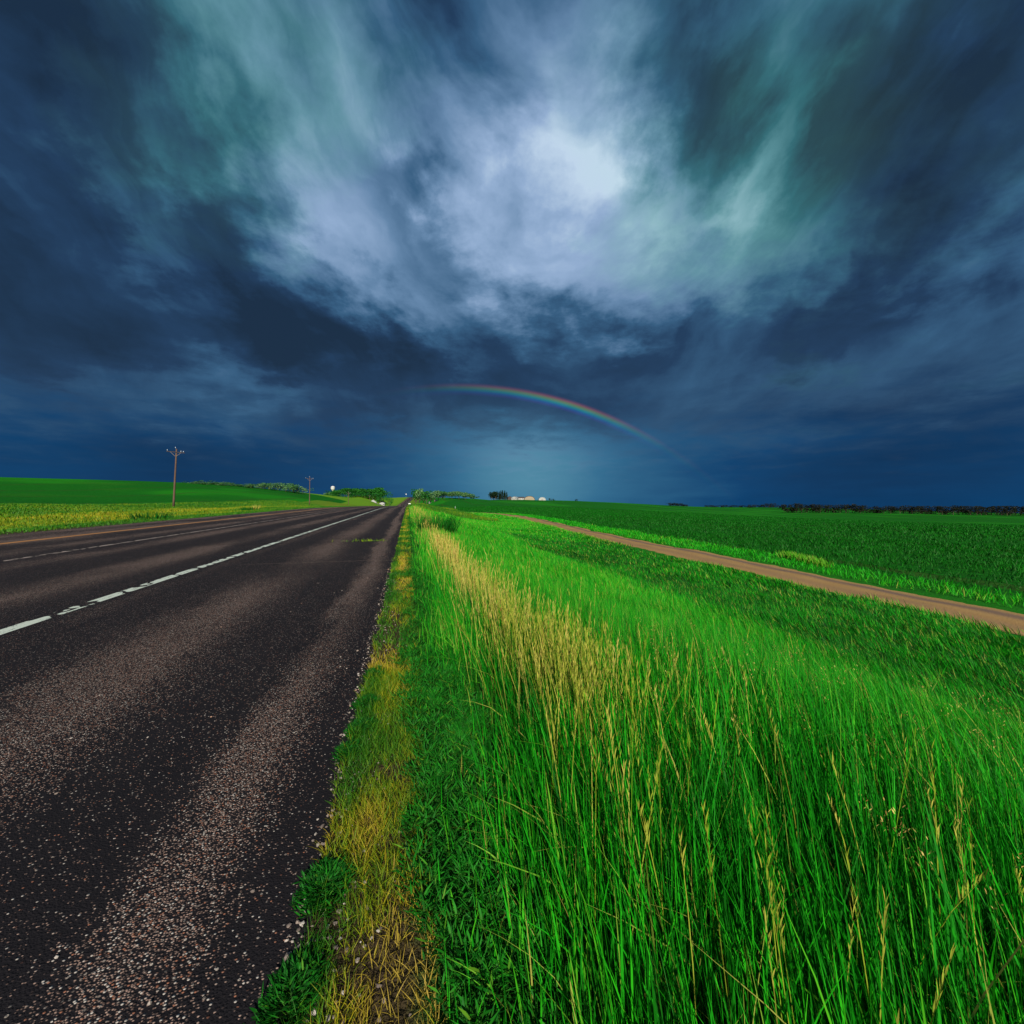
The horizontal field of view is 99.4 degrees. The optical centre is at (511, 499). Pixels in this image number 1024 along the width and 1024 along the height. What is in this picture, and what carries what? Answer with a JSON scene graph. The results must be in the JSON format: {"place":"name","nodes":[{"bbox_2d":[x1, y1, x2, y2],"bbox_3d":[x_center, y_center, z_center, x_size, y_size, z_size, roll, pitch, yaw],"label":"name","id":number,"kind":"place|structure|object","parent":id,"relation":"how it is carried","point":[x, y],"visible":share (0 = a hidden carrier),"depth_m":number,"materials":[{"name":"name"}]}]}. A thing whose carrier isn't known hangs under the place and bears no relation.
{"place":"outdoors","nodes":[
{"label":"outdoors","id":0,"kind":"place"},
{"bbox_2d":[0,477,346,503],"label":"field","id":1,"kind":"structure","parent":0,"point":[49,490],"depth_m":128.99,"materials":[{"name":"green plant"}]},
{"bbox_2d":[259,483,272,488],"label":"hilltop tree","id":2,"kind":"object","parent":1,"relation":"on","point":[262,486],"visible":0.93,"depth_m":258.79,"materials":[{"name":"green plant"}]},
{"bbox_2d":[282,483,293,491],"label":"hilltop tree","id":3,"kind":"object","parent":1,"relation":"on","point":[287,484],"visible":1,"depth_m":273.77,"materials":[{"name":"green plant"}]},
{"bbox_2d":[289,484,301,492],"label":"hilltop tree","id":4,"kind":"object","parent":1,"relation":"on","point":[299,488],"visible":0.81,"depth_m":281.15,"materials":[{"name":"green plant"}]},
{"bbox_2d":[0,497,413,1023],"bbox_3d":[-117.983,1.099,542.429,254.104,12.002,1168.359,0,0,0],"label":"road","id":5,"kind":"structure","parent":0,"point":[182,924],"depth_m":1.91,"materials":[{"name":"black asphalt"}]},
{"bbox_2d":[4,507,358,560],"bbox_3d":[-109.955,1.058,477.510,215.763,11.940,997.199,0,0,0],"label":"road marking","id":6,"kind":"object","parent":5,"relation":"on","point":[149,538],"visible":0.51,"depth_m":11.82,"materials":[{"name":"paint"}]},
{"bbox_2d":[0,505,399,543],"bbox_3d":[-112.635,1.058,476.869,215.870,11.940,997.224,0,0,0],"label":"road marking","id":7,"kind":"object","parent":5,"relation":"on","point":[132,529],"visible":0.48,"depth_m":14.77,"materials":[{"name":"paint"}]},
{"bbox_2d":[0,502,407,634],"bbox_3d":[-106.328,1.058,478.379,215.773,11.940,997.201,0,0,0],"label":"road marking","id":8,"kind":"structure","parent":5,"relation":"on","point":[18,626],"depth_m":5.11,"materials":[{"name":"paint"}]},
{"bbox_2d":[332,538,385,541],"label":"crack weeds","id":9,"kind":"object","parent":5,"relation":"on","point":[368,540],"visible":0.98,"depth_m":11.35,"materials":[{"name":"green plant"}]},
{"bbox_2d":[272,507,452,1023],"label":"sparse grass","id":10,"kind":"structure","parent":0,"point":[383,683],"depth_m":1.50,"materials":[{"name":"green plant"}]},
{"bbox_2d":[0,492,1023,1023],"bbox_3d":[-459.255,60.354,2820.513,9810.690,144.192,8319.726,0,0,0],"label":"ground","id":11,"kind":"structure","parent":0,"point":[402,1008],"depth_m":1.20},
{"bbox_2d":[125,512,174,519],"bbox_3d":[-20.427,0.879,24.515,2.298,0.589,2.248,0,0,0],"label":"green tuft","id":12,"kind":"object","parent":11,"relation":"on","point":[162,516],"visible":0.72,"depth_m":24.35,"materials":[{"name":"green plant"}]},
{"bbox_2d":[166,447,183,506],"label":"utility pole","id":13,"kind":"object","parent":11,"relation":"on","point":[174,486],"visible":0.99,"depth_m":73.96,"materials":[{"name":"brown wood"}]},
{"bbox_2d":[54,567,419,1023],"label":"loose stones","id":14,"kind":"object","parent":11,"relation":"on","point":[378,985],"visible":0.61,"depth_m":1.16,"materials":[{"name":"grey gravel"}]},
{"bbox_2d":[0,500,499,533],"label":"verge grass","id":15,"kind":"structure","parent":11,"relation":"on","point":[196,509],"depth_m":44.81,"materials":[{"name":"green plant"}]},
{"bbox_2d":[240,506,260,510],"bbox_3d":[-34.978,1.185,57.997,2.451,0.724,2.550,0,0,-13],"label":"green tuft","id":16,"kind":"object","parent":11,"relation":"on","point":[244,508],"visible":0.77,"depth_m":57.69,"materials":[{"name":"green plant"}]},
{"bbox_2d":[243,941,331,1023],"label":"weed plant","id":17,"kind":"object","parent":11,"relation":"on","point":[285,978],"visible":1,"depth_m":0.95,"materials":[{"name":"green plant"}]},
{"bbox_2d":[306,476,311,504],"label":"utility pole","id":18,"kind":"object","parent":11,"relation":"on","point":[309,489],"visible":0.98,"depth_m":151.87,"materials":[{"name":"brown wood"}]},
{"bbox_2d":[289,854,361,921],"bbox_3d":[-0.530,1.076,1.221,0.181,0.071,0.204,0,0,14],"label":"weed plant","id":19,"kind":"object","parent":11,"relation":"on","point":[315,878],"visible":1,"depth_m":1.21,"materials":[{"name":"green plant"}]},
{"bbox_2d":[329,735,366,765],"bbox_3d":[-0.705,1.078,1.879,0.141,0.070,0.217,0,0,21],"label":"weed plant","id":20,"kind":"object","parent":11,"relation":"on","point":[346,750],"visible":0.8,"depth_m":1.87,"materials":[{"name":"green plant"}]},
{"bbox_2d":[342,715,378,739],"bbox_3d":[-0.721,1.078,2.068,0.153,0.069,0.212,0,0,26],"label":"weed plant","id":21,"kind":"object","parent":11,"relation":"on","point":[356,721],"visible":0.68,"depth_m":2.06,"materials":[{"name":"green plant"}]},
{"bbox_2d":[349,693,382,712],"bbox_3d":[-0.775,1.076,2.312,0.190,0.074,0.194,0,0,26],"label":"weed plant","id":22,"kind":"object","parent":11,"relation":"on","point":[355,703],"visible":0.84,"depth_m":2.31,"materials":[{"name":"green plant"}]},
{"bbox_2d":[359,665,391,680],"bbox_3d":[-0.852,1.078,2.699,0.183,0.069,0.242,0,0,0],"label":"weed plant","id":23,"kind":"object","parent":11,"relation":"on","point":[373,669],"visible":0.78,"depth_m":2.69,"materials":[{"name":"green plant"}]},
{"bbox_2d":[373,487,383,501],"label":"grove tree","id":24,"kind":"object","parent":11,"relation":"on","point":[380,490],"visible":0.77,"depth_m":498.67,"materials":[{"name":"green plant"}]},
{"bbox_2d":[376,493,384,501],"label":"grove tree","id":25,"kind":"object","parent":11,"relation":"on","point":[381,497],"visible":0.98,"depth_m":485.25,"materials":[{"name":"green plant"}]},
{"bbox_2d":[385,494,393,505],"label":"round bush","id":26,"kind":"object","parent":11,"relation":"on","point":[389,501],"visible":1,"depth_m":469.72,"materials":[{"name":"green plant"}]},
{"bbox_2d":[411,489,418,501],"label":"roadside tree","id":27,"kind":"object","parent":11,"relation":"on","point":[414,496],"visible":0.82,"depth_m":536.72,"materials":[{"name":"green plant"}]},
{"bbox_2d":[408,511,465,534],"bbox_3d":[-2.409,0.743,14.041,1.936,0.921,1.952,0,0,32],"label":"leafy clump","id":28,"kind":"object","parent":11,"relation":"on","point":[447,527],"visible":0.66,"depth_m":13.78,"materials":[{"name":"green plant"}]},
{"bbox_2d":[388,516,591,1023],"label":"weeds","id":29,"kind":"object","parent":11,"relation":"on","point":[429,695],"visible":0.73,"depth_m":1.33,"materials":[{"name":"green plant"}]},
{"bbox_2d":[409,505,1023,1023],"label":"meadow grass","id":30,"kind":"structure","parent":11,"relation":"on","point":[847,715],"depth_m":1.31,"materials":[{"name":"green plant"}]},
{"bbox_2d":[411,506,1023,1023],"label":"seed stalks","id":31,"kind":"object","parent":11,"relation":"on","point":[515,614],"visible":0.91,"depth_m":1.60,"materials":[{"name":"beige plant"}]},
{"bbox_2d":[553,608,1023,1015],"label":"rusty seed heads","id":32,"kind":"object","parent":11,"relation":"on","point":[994,908],"visible":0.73,"depth_m":1.52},
{"bbox_2d":[777,550,834,567],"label":"pale weeds","id":33,"kind":"object","parent":11,"relation":"on","point":[800,557],"visible":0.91,"depth_m":22.67,"materials":[{"name":"green plant"}]},
{"bbox_2d":[0,0,1023,512],"label":"sky","id":34,"kind":"structure","parent":0,"point":[695,253],"materials":[{"name":"blue"}]},
{"bbox_2d":[420,498,1023,596],"bbox_3d":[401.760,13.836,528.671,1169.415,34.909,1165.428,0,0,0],"label":"field","id":35,"kind":"structure","parent":0,"point":[1016,519],"depth_m":61.34,"materials":[{"name":"green plant"}]},
{"bbox_2d":[415,488,424,502],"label":"roadside tree","id":36,"kind":"object","parent":35,"relation":"on","point":[418,491],"visible":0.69,"depth_m":534.83,"materials":[{"name":"green plant"}]},
{"bbox_2d":[419,491,428,502],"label":"roadside tree","id":37,"kind":"object","parent":35,"relation":"on","point":[422,497],"visible":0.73,"depth_m":529.73,"materials":[{"name":"green plant"}]},
{"bbox_2d":[420,491,432,503],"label":"roadside tree","id":38,"kind":"object","parent":35,"relation":"on","point":[426,495],"visible":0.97,"depth_m":526.33,"materials":[{"name":"green plant"}]},
{"bbox_2d":[428,491,440,501],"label":"roadside tree","id":39,"kind":"object","parent":35,"relation":"on","point":[433,495],"visible":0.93,"depth_m":522.34,"materials":[{"name":"green plant"}]},
{"bbox_2d":[436,492,450,497],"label":"roadside tree","id":40,"kind":"object","parent":35,"relation":"on","point":[445,494],"visible":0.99,"depth_m":518.78,"materials":[{"name":"green plant"}]},
{"bbox_2d":[524,496,534,499],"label":"arched barn","id":41,"kind":"structure","parent":35,"relation":"on","point":[529,498],"depth_m":570.15,"materials":[{"name":"beige metal"}]},
{"bbox_2d":[454,506,1023,607],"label":"crop plants","id":42,"kind":"object","parent":35,"relation":"on","point":[587,514],"visible":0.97,"depth_m":38.31,"materials":[{"name":"green plant"}]},
{"bbox_2d":[777,505,789,511],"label":"shelterbelt tree","id":43,"kind":"object","parent":35,"relation":"on","point":[782,506],"visible":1,"depth_m":428.19,"materials":[{"name":"green plant"}]},
{"bbox_2d":[791,503,800,511],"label":"shelterbelt tree","id":44,"kind":"object","parent":35,"relation":"on","point":[798,504],"visible":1,"depth_m":425.68,"materials":[{"name":"green plant"}]},
{"bbox_2d":[793,504,809,512],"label":"shelterbelt tree","id":45,"kind":"object","parent":35,"relation":"on","point":[802,508],"visible":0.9,"depth_m":428.15,"materials":[{"name":"green plant"}]},
{"bbox_2d":[810,504,820,512],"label":"shelterbelt tree","id":46,"kind":"object","parent":35,"relation":"on","point":[813,508],"visible":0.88,"depth_m":428.48,"materials":[{"name":"green plant"}]},
{"bbox_2d":[815,505,828,512],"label":"shelterbelt tree","id":47,"kind":"object","parent":35,"relation":"on","point":[822,506],"visible":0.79,"depth_m":426.63,"materials":[{"name":"green plant"}]},
{"bbox_2d":[829,505,841,512],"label":"shelterbelt tree","id":48,"kind":"object","parent":35,"relation":"on","point":[839,508],"visible":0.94,"depth_m":428.92,"materials":[{"name":"green plant"}]},
{"bbox_2d":[838,504,852,512],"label":"shelterbelt tree","id":49,"kind":"object","parent":35,"relation":"on","point":[844,506],"visible":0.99,"depth_m":429.76,"materials":[{"name":"green plant"}]},
{"bbox_2d":[847,504,864,512],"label":"shelterbelt tree","id":50,"kind":"object","parent":35,"relation":"on","point":[854,507],"visible":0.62,"depth_m":432.49,"materials":[{"name":"green plant"}]},
{"bbox_2d":[853,505,866,512],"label":"shelterbelt tree","id":51,"kind":"object","parent":35,"relation":"on","point":[861,506],"visible":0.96,"depth_m":427.95,"materials":[{"name":"green plant"}]},
{"bbox_2d":[863,506,877,512],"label":"shelterbelt tree","id":52,"kind":"object","parent":35,"relation":"on","point":[869,510],"visible":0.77,"depth_m":436.75,"materials":[{"name":"green plant"}]},
{"bbox_2d":[885,506,898,512],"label":"shelterbelt tree","id":53,"kind":"object","parent":35,"relation":"on","point":[891,509],"visible":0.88,"depth_m":435.00,"materials":[{"name":"green plant"}]},
{"bbox_2d":[891,506,917,512],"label":"shelterbelt tree","id":54,"kind":"object","parent":35,"relation":"on","point":[903,510],"visible":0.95,"depth_m":429.04,"materials":[{"name":"green plant"}]},
{"bbox_2d":[912,507,925,512],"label":"shelterbelt tree","id":55,"kind":"object","parent":35,"relation":"on","point":[915,508],"visible":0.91,"depth_m":427.90,"materials":[{"name":"green plant"}]},
{"bbox_2d":[924,506,938,513],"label":"shelterbelt tree","id":56,"kind":"object","parent":35,"relation":"on","point":[929,512],"visible":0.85,"depth_m":429.31,"materials":[{"name":"green plant"}]},
{"bbox_2d":[931,506,945,514],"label":"shelterbelt tree","id":57,"kind":"object","parent":35,"relation":"on","point":[938,510],"visible":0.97,"depth_m":428.16,"materials":[{"name":"green plant"}]},
{"bbox_2d":[933,506,954,514],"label":"shelterbelt tree","id":58,"kind":"object","parent":35,"relation":"on","point":[945,511],"visible":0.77,"depth_m":428.15,"materials":[{"name":"green plant"}]},
{"bbox_2d":[934,506,960,514],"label":"shelterbelt tree","id":59,"kind":"object","parent":35,"relation":"on","point":[946,510],"visible":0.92,"depth_m":423.77,"materials":[{"name":"green plant"}]},
{"bbox_2d":[948,505,962,514],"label":"shelterbelt tree","id":60,"kind":"object","parent":35,"relation":"on","point":[953,507],"visible":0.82,"depth_m":427.93,"materials":[{"name":"green plant"}]},
{"bbox_2d":[956,506,968,514],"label":"shelterbelt tree","id":61,"kind":"object","parent":35,"relation":"on","point":[964,509],"visible":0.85,"depth_m":434.88,"materials":[{"name":"green plant"}]},
{"bbox_2d":[963,506,977,514],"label":"shelterbelt tree","id":62,"kind":"object","parent":35,"relation":"on","point":[970,509],"visible":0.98,"depth_m":430.96,"materials":[{"name":"green plant"}]},
{"bbox_2d":[971,506,982,514],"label":"shelterbelt tree","id":63,"kind":"object","parent":35,"relation":"on","point":[977,511],"visible":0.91,"depth_m":429.66,"materials":[{"name":"green plant"}]},
{"bbox_2d":[975,506,989,514],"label":"shelterbelt tree","id":64,"kind":"object","parent":35,"relation":"on","point":[983,509],"visible":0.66,"depth_m":429.66,"materials":[{"name":"green plant"}]},
{"bbox_2d":[980,507,993,514],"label":"shelterbelt tree","id":65,"kind":"object","parent":35,"relation":"on","point":[985,513],"visible":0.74,"depth_m":435.66,"materials":[{"name":"green plant"}]},
{"bbox_2d":[990,506,1005,514],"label":"shelterbelt tree","id":66,"kind":"object","parent":35,"relation":"on","point":[997,511],"visible":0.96,"depth_m":432.74,"materials":[{"name":"green plant"}]},
{"bbox_2d":[993,506,1008,514],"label":"shelterbelt tree","id":67,"kind":"object","parent":35,"relation":"on","point":[1001,510],"visible":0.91,"depth_m":431.54,"materials":[{"name":"green plant"}]},
{"bbox_2d":[1000,506,1020,513],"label":"shelterbelt tree","id":68,"kind":"object","parent":35,"relation":"on","point":[1010,509],"visible":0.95,"depth_m":429.22,"materials":[{"name":"green plant"}]},
{"bbox_2d":[494,513,1023,635],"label":"path","id":69,"kind":"structure","parent":0,"point":[999,617],"depth_m":16.86,"materials":[{"name":"brown soil"}]}
]}

